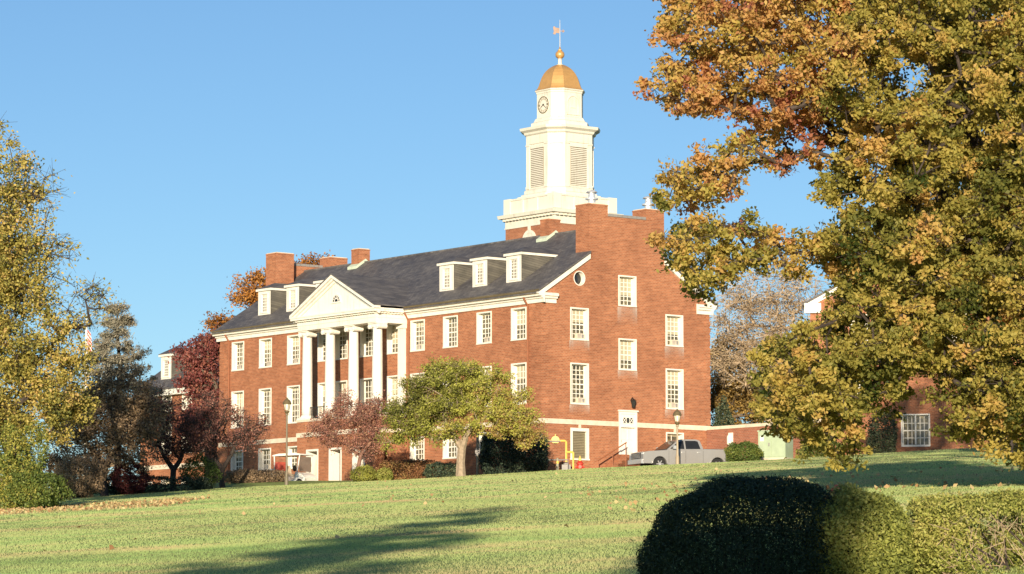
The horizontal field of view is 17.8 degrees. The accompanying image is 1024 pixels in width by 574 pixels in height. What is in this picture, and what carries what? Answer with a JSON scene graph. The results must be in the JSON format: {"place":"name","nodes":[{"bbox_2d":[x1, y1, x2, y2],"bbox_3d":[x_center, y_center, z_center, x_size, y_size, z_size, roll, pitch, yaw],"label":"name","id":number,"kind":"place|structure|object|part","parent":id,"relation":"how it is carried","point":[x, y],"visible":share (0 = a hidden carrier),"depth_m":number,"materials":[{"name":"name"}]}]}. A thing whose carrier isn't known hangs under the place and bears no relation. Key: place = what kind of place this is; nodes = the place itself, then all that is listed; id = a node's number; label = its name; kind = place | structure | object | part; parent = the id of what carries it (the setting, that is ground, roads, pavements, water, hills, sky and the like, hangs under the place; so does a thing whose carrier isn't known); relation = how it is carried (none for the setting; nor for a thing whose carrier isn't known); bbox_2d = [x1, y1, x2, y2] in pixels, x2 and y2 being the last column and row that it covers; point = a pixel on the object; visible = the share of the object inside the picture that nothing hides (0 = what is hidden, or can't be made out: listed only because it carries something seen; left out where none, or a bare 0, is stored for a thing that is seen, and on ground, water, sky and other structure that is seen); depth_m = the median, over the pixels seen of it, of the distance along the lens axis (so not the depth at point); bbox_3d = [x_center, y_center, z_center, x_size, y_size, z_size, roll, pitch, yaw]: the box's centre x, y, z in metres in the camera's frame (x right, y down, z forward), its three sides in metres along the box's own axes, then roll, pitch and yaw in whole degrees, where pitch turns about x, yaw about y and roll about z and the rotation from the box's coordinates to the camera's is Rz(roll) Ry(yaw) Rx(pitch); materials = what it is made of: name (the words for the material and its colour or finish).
{"place":"outdoors","nodes":[
{"label":"outdoors","id":0,"kind":"place"},
{"bbox_2d":[0,0,1002,487],"label":"sky","id":1,"kind":"structure","parent":0,"point":[199,141],"materials":[{"name":"blue"}]},
{"bbox_2d":[0,448,1023,573],"bbox_3d":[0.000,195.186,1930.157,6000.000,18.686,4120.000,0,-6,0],"label":"ground","id":2,"kind":"structure","parent":0,"point":[267,484],"depth_m":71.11,"materials":[{"name":"green plant"}]},
{"bbox_2d":[0,419,50,508],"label":"bright shrub","id":3,"kind":"object","parent":2,"relation":"on","point":[20,444],"visible":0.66,"depth_m":137.56,"materials":[{"name":"green plant"}]},
{"bbox_2d":[2,458,75,507],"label":"skirt shrub","id":4,"kind":"object","parent":2,"relation":"on","point":[30,497],"visible":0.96,"depth_m":135.19,"materials":[{"name":"green plant"}]},
{"bbox_2d":[0,112,121,503],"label":"linden tree","id":5,"kind":"object","parent":2,"relation":"on","point":[20,365],"visible":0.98,"depth_m":142.24,"materials":[{"name":"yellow plant"}]},
{"bbox_2d":[0,462,138,486],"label":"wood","id":6,"kind":"object","parent":2,"relation":"on","point":[112,464],"depth_m":291.70,"materials":[{"name":"brown plant"}]},
{"bbox_2d":[53,451,109,498],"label":"brown shrub","id":7,"kind":"object","parent":2,"relation":"on","point":[79,463],"visible":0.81,"depth_m":175.33,"materials":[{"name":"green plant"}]},
{"bbox_2d":[83,318,91,475],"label":"flagpole","id":8,"kind":"object","parent":2,"relation":"on","point":[88,336],"visible":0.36,"depth_m":204.71,"materials":[{"name":"white paint"}]},
{"bbox_2d":[37,360,177,495],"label":"brown tree","id":9,"kind":"object","parent":2,"relation":"on","point":[133,419],"visible":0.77,"depth_m":179.70,"materials":[{"name":"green plant"}]},
{"bbox_2d":[67,299,173,475],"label":"conifer tree","id":10,"kind":"object","parent":2,"relation":"on","point":[104,348],"visible":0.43,"depth_m":200.16,"materials":[{"name":"green plant"}]},
{"bbox_2d":[109,461,151,494],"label":"maroon shrub","id":11,"kind":"object","parent":2,"relation":"on","point":[117,483],"visible":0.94,"depth_m":180.22,"materials":[{"name":"red plant"}]},
{"bbox_2d":[80,474,214,494],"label":"hedge row","id":12,"kind":"object","parent":2,"relation":"on","point":[198,484],"visible":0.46,"depth_m":182.37,"materials":[{"name":"green plant"}]},
{"bbox_2d":[140,347,219,484],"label":"brick wing","id":13,"kind":"structure","parent":2,"relation":"on","point":[167,373],"depth_m":252.20,"materials":[{"name":"red brick"}]},
{"bbox_2d":[182,394,191,409],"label":"window","id":14,"kind":"structure","parent":13,"relation":"in","point":[184,401],"depth_m":249.75,"materials":[{"name":"white paint"}]},
{"bbox_2d":[145,378,230,490],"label":"crabapple tree","id":15,"kind":"object","parent":2,"relation":"on","point":[187,427],"visible":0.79,"depth_m":185.86,"materials":[{"name":"red plant"}]},
{"bbox_2d":[167,322,219,471],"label":"maple tree","id":16,"kind":"object","parent":2,"relation":"on","point":[201,367],"visible":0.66,"depth_m":230.95,"materials":[{"name":"red plant"}]},
{"bbox_2d":[177,452,222,489],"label":"shaded shrub","id":17,"kind":"object","parent":2,"relation":"on","point":[212,467],"visible":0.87,"depth_m":183.95,"materials":[{"name":"green plant"}]},
{"bbox_2d":[198,308,234,482],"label":"maple tree","id":18,"kind":"object","parent":2,"relation":"on","point":[212,323],"visible":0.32,"depth_m":238.35,"materials":[{"name":"orange plant"}]},
{"bbox_2d":[173,387,274,487],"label":"crabapple tree","id":19,"kind":"object","parent":2,"relation":"on","point":[237,439],"visible":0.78,"depth_m":189.91,"materials":[{"name":"red plant"}]},
{"bbox_2d":[223,266,265,309],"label":"maple tree","id":20,"kind":"object","parent":2,"relation":"on","point":[247,294],"visible":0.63,"depth_m":250.95,"materials":[{"name":"orange plant"}]},
{"bbox_2d":[224,467,285,483],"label":"hedge row","id":21,"kind":"object","parent":2,"relation":"on","point":[244,475],"visible":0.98,"depth_m":195.35,"materials":[{"name":"brown plant"}]},
{"bbox_2d":[283,398,291,484],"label":"street lamp","id":22,"kind":"object","parent":2,"relation":"on","point":[287,403],"visible":0.99,"depth_m":186.57,"materials":[{"name":"brown metal"}]},
{"bbox_2d":[270,453,317,480],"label":"golf cart","id":23,"kind":"object","parent":2,"relation":"on","point":[304,464],"visible":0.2,"depth_m":204.51,"materials":[{"name":"beige plastic"}]},
{"bbox_2d":[294,252,335,264],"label":"maple tree","id":24,"kind":"object","parent":2,"relation":"on","point":[308,260],"visible":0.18,"depth_m":256.32,"materials":[{"name":"orange plant"}]},
{"bbox_2d":[300,385,395,477],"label":"crabapple tree","id":25,"kind":"object","parent":2,"relation":"on","point":[364,420],"visible":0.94,"depth_m":195.88,"materials":[{"name":"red plant"}]},
{"bbox_2d":[349,464,376,481],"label":"shrub","id":26,"kind":"object","parent":2,"relation":"on","point":[356,471],"visible":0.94,"depth_m":190.48,"materials":[{"name":"green plant"}]},
{"bbox_2d":[375,466,393,480],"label":"yellow shrub","id":27,"kind":"object","parent":2,"relation":"on","point":[383,471],"visible":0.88,"depth_m":189.11,"materials":[{"name":"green plant"}]},
{"bbox_2d":[375,458,443,479],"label":"rust hedge","id":28,"kind":"object","parent":2,"relation":"on","point":[395,465],"visible":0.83,"depth_m":189.78,"materials":[{"name":"brown plant"}]},
{"bbox_2d":[422,461,455,477],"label":"dark hedge","id":29,"kind":"object","parent":2,"relation":"on","point":[428,470],"visible":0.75,"depth_m":189.29,"materials":[{"name":"green plant"}]},
{"bbox_2d":[374,352,551,476],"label":"hawthorn tree","id":30,"kind":"object","parent":2,"relation":"on","point":[411,417],"visible":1,"depth_m":184.05,"materials":[{"name":"green plant"}]},
{"bbox_2d":[211,190,718,481],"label":"brick hall","id":31,"kind":"structure","parent":2,"relation":"on","point":[594,327],"depth_m":207.84,"materials":[{"name":"brick"}]},
{"bbox_2d":[231,450,242,470],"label":"window","id":32,"kind":"structure","parent":31,"relation":"in","point":[236,461],"depth_m":227.29,"materials":[{"name":"white paint"}]},
{"bbox_2d":[231,341,243,370],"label":"window","id":33,"kind":"structure","parent":31,"relation":"in","point":[237,347],"depth_m":228.01,"materials":[{"name":"white paint"}]},
{"bbox_2d":[231,390,243,428],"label":"window","id":34,"kind":"structure","parent":31,"relation":"in","point":[237,397],"depth_m":227.60,"materials":[{"name":"white paint"}]},
{"bbox_2d":[258,448,270,470],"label":"window","id":35,"kind":"structure","parent":31,"relation":"in","point":[264,457],"depth_m":224.53,"materials":[{"name":"white paint"}]},
{"bbox_2d":[258,388,271,425],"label":"window","id":36,"kind":"structure","parent":31,"relation":"in","point":[265,393],"depth_m":224.92,"materials":[{"name":"white paint"}]},
{"bbox_2d":[259,338,271,368],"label":"window","id":37,"kind":"structure","parent":31,"relation":"in","point":[265,345],"depth_m":225.30,"materials":[{"name":"white paint"}]},
{"bbox_2d":[288,446,296,468],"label":"window","id":38,"kind":"structure","parent":31,"relation":"in","point":[292,461],"depth_m":221.92,"materials":[{"name":"white paint"}]},
{"bbox_2d":[287,334,299,364],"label":"window","id":39,"kind":"structure","parent":31,"relation":"in","point":[293,341],"depth_m":222.62,"materials":[{"name":"white paint"}]},
{"bbox_2d":[287,385,299,423],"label":"window","id":40,"kind":"structure","parent":31,"relation":"in","point":[293,392],"depth_m":222.19,"materials":[{"name":"white paint"}]},
{"bbox_2d":[317,382,324,417],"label":"window","id":41,"kind":"structure","parent":31,"relation":"in","point":[320,386],"depth_m":219.49,"materials":[{"name":"white paint"}]},
{"bbox_2d":[317,333,325,361],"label":"window","id":42,"kind":"structure","parent":31,"relation":"in","point":[321,338],"depth_m":219.81,"materials":[{"name":"white paint"}]},
{"bbox_2d":[335,380,346,409],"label":"window","id":43,"kind":"structure","parent":31,"relation":"in","point":[339,385],"depth_m":217.94,"materials":[{"name":"white paint"}]},
{"bbox_2d":[335,329,347,359],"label":"window","id":44,"kind":"structure","parent":31,"relation":"in","point":[341,340],"depth_m":218.16,"materials":[{"name":"white paint"}]},
{"bbox_2d":[360,378,371,413],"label":"window","id":45,"kind":"structure","parent":31,"relation":"in","point":[365,383],"depth_m":215.56,"materials":[{"name":"white paint"}]},
{"bbox_2d":[360,326,372,357],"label":"window","id":46,"kind":"structure","parent":31,"relation":"in","point":[366,336],"depth_m":215.88,"materials":[{"name":"white paint"}]},
{"bbox_2d":[386,324,397,354],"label":"window","id":47,"kind":"structure","parent":31,"relation":"in","point":[392,333],"depth_m":213.52,"materials":[{"name":"white paint"}]},
{"bbox_2d":[386,375,397,405],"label":"window","id":48,"kind":"structure","parent":31,"relation":"in","point":[391,385],"depth_m":213.21,"materials":[{"name":"white paint"}]},
{"bbox_2d":[410,372,423,402],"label":"window","id":49,"kind":"structure","parent":31,"relation":"in","point":[411,375],"depth_m":210.98,"materials":[{"name":"white paint"}]},
{"bbox_2d":[410,319,424,351],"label":"window","id":50,"kind":"structure","parent":31,"relation":"in","point":[417,327],"depth_m":211.39,"materials":[{"name":"white paint"}]},
{"bbox_2d":[410,436,424,460],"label":"window","id":51,"kind":"structure","parent":31,"relation":"in","point":[416,453],"depth_m":210.62,"materials":[{"name":"white paint"}]},
{"bbox_2d":[442,439,456,458],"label":"window","id":52,"kind":"structure","parent":31,"relation":"in","point":[450,449],"depth_m":207.91,"materials":[{"name":"white paint"}]},
{"bbox_2d":[443,315,457,347],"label":"window","id":53,"kind":"structure","parent":31,"relation":"in","point":[450,323],"depth_m":208.62,"materials":[{"name":"white paint"}]},
{"bbox_2d":[476,311,491,344],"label":"window","id":54,"kind":"structure","parent":31,"relation":"in","point":[483,319],"depth_m":205.84,"materials":[{"name":"white paint"}]},
{"bbox_2d":[479,432,491,453],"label":"window","id":55,"kind":"structure","parent":31,"relation":"in","point":[480,437],"depth_m":205.29,"materials":[{"name":"white paint"}]},
{"bbox_2d":[482,366,491,406],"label":"window","id":56,"kind":"structure","parent":31,"relation":"in","point":[483,366],"depth_m":205.06,"materials":[{"name":"white paint"}]},
{"bbox_2d":[511,307,526,340],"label":"window","id":57,"kind":"structure","parent":31,"relation":"in","point":[518,315],"depth_m":203.05,"materials":[{"name":"white paint"}]},
{"bbox_2d":[511,362,526,404],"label":"window","id":58,"kind":"structure","parent":31,"relation":"in","point":[520,369],"depth_m":202.70,"materials":[{"name":"white paint"}]},
{"bbox_2d":[570,307,588,340],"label":"window","id":59,"kind":"structure","parent":31,"relation":"in","point":[579,317],"depth_m":203.00,"materials":[{"name":"white paint"}]},
{"bbox_2d":[570,362,588,404],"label":"window","id":60,"kind":"structure","parent":31,"relation":"in","point":[579,372],"depth_m":202.60,"materials":[{"name":"white paint"}]},
{"bbox_2d":[574,271,584,285],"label":"round window","id":61,"kind":"structure","parent":31,"relation":"in","point":[579,277],"depth_m":203.25,"materials":[{"name":"white paint"}]},
{"bbox_2d":[570,428,589,459],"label":"vent window","id":62,"kind":"structure","parent":31,"relation":"in","point":[579,437],"depth_m":202.06,"materials":[{"name":"white paint"}]},
{"bbox_2d":[618,338,636,370],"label":"window","id":63,"kind":"structure","parent":31,"relation":"in","point":[627,348],"depth_m":205.24,"materials":[{"name":"white paint"}]},
{"bbox_2d":[618,275,636,306],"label":"window","id":64,"kind":"structure","parent":31,"relation":"in","point":[627,287],"depth_m":205.64,"materials":[{"name":"white paint"}]},
{"bbox_2d":[665,314,683,346],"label":"window","id":65,"kind":"structure","parent":31,"relation":"in","point":[673,323],"depth_m":207.71,"materials":[{"name":"white paint"}]},
{"bbox_2d":[666,368,683,409],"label":"window","id":66,"kind":"structure","parent":31,"relation":"in","point":[674,377],"depth_m":207.41,"materials":[{"name":"white paint"}]},
{"bbox_2d":[666,432,683,441],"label":"window","id":67,"kind":"structure","parent":31,"relation":"in","point":[670,436],"depth_m":206.98,"materials":[{"name":"white paint"}]},
{"bbox_2d":[475,434,479,474],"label":"metal post","id":68,"kind":"object","parent":2,"relation":"on","point":[477,451],"visible":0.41,"depth_m":192.91,"materials":[{"name":"black metal"}]},
{"bbox_2d":[0,465,1013,550],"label":"fallen leaves","id":69,"kind":"object","parent":2,"relation":"on","point":[113,505],"visible":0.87,"depth_m":124.11,"materials":[{"name":"brown plant"}]},
{"bbox_2d":[479,430,549,474],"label":"holly hedge","id":70,"kind":"object","parent":2,"relation":"on","point":[538,454],"visible":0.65,"depth_m":192.02,"materials":[{"name":"green plant"}]},
{"bbox_2d":[673,409,681,463],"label":"street lamp","id":71,"kind":"object","parent":2,"relation":"on","point":[677,414],"visible":0.97,"depth_m":185.55,"materials":[{"name":"brown metal"}]},
{"bbox_2d":[712,395,734,426],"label":"conical shrub","id":72,"kind":"object","parent":2,"relation":"on","point":[720,418],"visible":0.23,"depth_m":219.04,"materials":[{"name":"green plant"}]},
{"bbox_2d":[710,331,765,425],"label":"maple tree","id":73,"kind":"object","parent":2,"relation":"on","point":[739,402],"visible":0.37,"depth_m":231.60,"materials":[{"name":"orange plant"}]},
{"bbox_2d":[625,462,858,573],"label":"yew bush","id":74,"kind":"object","parent":2,"relation":"on","point":[676,532],"visible":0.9,"depth_m":34.06,"materials":[{"name":"green plant"}]},
{"bbox_2d":[723,440,764,461],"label":"rounded shrub","id":75,"kind":"object","parent":2,"relation":"on","point":[751,451],"visible":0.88,"depth_m":186.91,"materials":[{"name":"green plant"}]},
{"bbox_2d":[706,419,827,457],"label":"brick wall","id":76,"kind":"structure","parent":2,"relation":"on","point":[720,437],"depth_m":206.16,"materials":[{"name":"brick"}]},
{"bbox_2d":[710,264,829,421],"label":"thinning tree","id":77,"kind":"object","parent":2,"relation":"on","point":[748,306],"visible":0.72,"depth_m":228.50,"materials":[{"name":"beige plant"}]},
{"bbox_2d":[736,358,809,423],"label":"maple tree","id":78,"kind":"object","parent":2,"relation":"on","point":[757,391],"visible":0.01,"depth_m":249.55,"materials":[{"name":"grey plant"}]},
{"bbox_2d":[757,430,792,459],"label":"transformer","id":79,"kind":"object","parent":2,"relation":"on","point":[776,448],"visible":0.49,"depth_m":188.53,"materials":[{"name":"metal"}]},
{"bbox_2d":[759,433,784,456],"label":"cabinet doors","id":80,"kind":"structure","parent":79,"relation":"in","point":[778,446],"depth_m":188.48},
{"bbox_2d":[795,440,842,456],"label":"green shrub","id":81,"kind":"object","parent":2,"relation":"on","point":[814,452],"visible":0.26,"depth_m":188.44,"materials":[{"name":"green plant"}]},
{"bbox_2d":[632,0,1023,471],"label":"oak tree","id":82,"kind":"object","parent":2,"relation":"on","point":[923,302],"visible":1,"depth_m":73.67,"materials":[{"name":"green plant"}]},
{"bbox_2d":[799,481,916,573],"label":"boxwood bush","id":83,"kind":"object","parent":2,"relation":"on","point":[891,527],"visible":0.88,"depth_m":33.98,"materials":[{"name":"green plant"}]},
{"bbox_2d":[866,407,897,453],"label":"corner shrub","id":84,"kind":"object","parent":2,"relation":"on","point":[888,429],"visible":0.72,"depth_m":207.67,"materials":[{"name":"green plant"}]},
{"bbox_2d":[802,244,1020,454],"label":"brick house","id":85,"kind":"structure","parent":2,"relation":"on","point":[914,432],"depth_m":213.94,"materials":[{"name":"red brick"}]},
{"bbox_2d":[901,414,929,446],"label":"window","id":86,"kind":"structure","parent":85,"relation":"in","point":[923,420],"depth_m":214.04,"materials":[{"name":"white paint"}]},
{"bbox_2d":[862,14,1023,452],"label":"side oak","id":87,"kind":"object","parent":2,"relation":"on","point":[959,187],"visible":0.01,"depth_m":150.58,"materials":[{"name":"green plant"}]},
{"bbox_2d":[887,485,1023,573],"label":"clipped hedge","id":88,"kind":"object","parent":2,"relation":"on","point":[927,551],"visible":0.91,"depth_m":34.52,"materials":[{"name":"green plant"}]},
{"bbox_2d":[923,507,1023,573],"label":"dry branches","id":89,"kind":"object","parent":2,"relation":"on","point":[1001,524],"visible":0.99,"depth_m":34.32,"materials":[{"name":"plant"}]},
{"bbox_2d":[497,24,623,239],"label":"clock tower","id":90,"kind":"structure","parent":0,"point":[560,134],"depth_m":250.64,"materials":[{"name":"paint"}]},
{"bbox_2d":[523,226,535,237],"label":"arched window","id":91,"kind":"structure","parent":90,"relation":"in","point":[529,232],"depth_m":249.81,"materials":[{"name":"white paint"}]},
{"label":"driveway","id":92,"kind":"structure","parent":0,"visible":0},
{"bbox_2d":[545,440,568,469],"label":"guard rail","id":93,"kind":"object","parent":92,"relation":"on","point":[555,459],"visible":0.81,"depth_m":193.15,"materials":[{"name":"yellow metal"}]},
{"bbox_2d":[556,458,558,469],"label":"bollard","id":94,"kind":"object","parent":92,"relation":"on","point":[557,463],"visible":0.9,"depth_m":192.26,"materials":[{"name":"yellow metal"}]},
{"bbox_2d":[551,434,573,469],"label":"gas meter","id":95,"kind":"object","parent":92,"relation":"on","point":[565,463],"visible":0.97,"depth_m":193.94,"materials":[{"name":"yellow paint"}]},
{"bbox_2d":[576,456,583,468],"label":"fire hydrant","id":96,"kind":"object","parent":92,"relation":"on","point":[579,463],"visible":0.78,"depth_m":192.42,"materials":[{"name":"red metal"}]},
{"bbox_2d":[628,439,728,465],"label":"pickup truck","id":97,"kind":"object","parent":92,"relation":"on","point":[690,451],"visible":0.63,"depth_m":190.60,"materials":[{"name":"silver metal"}]},
{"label":"side window","id":98,"kind":"part","parent":97,"relation":"part of","materials":[{"name":"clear glass"}]},
{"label":"side window","id":99,"kind":"part","parent":97,"relation":"part of","materials":[{"name":"black glass"}]}
]}

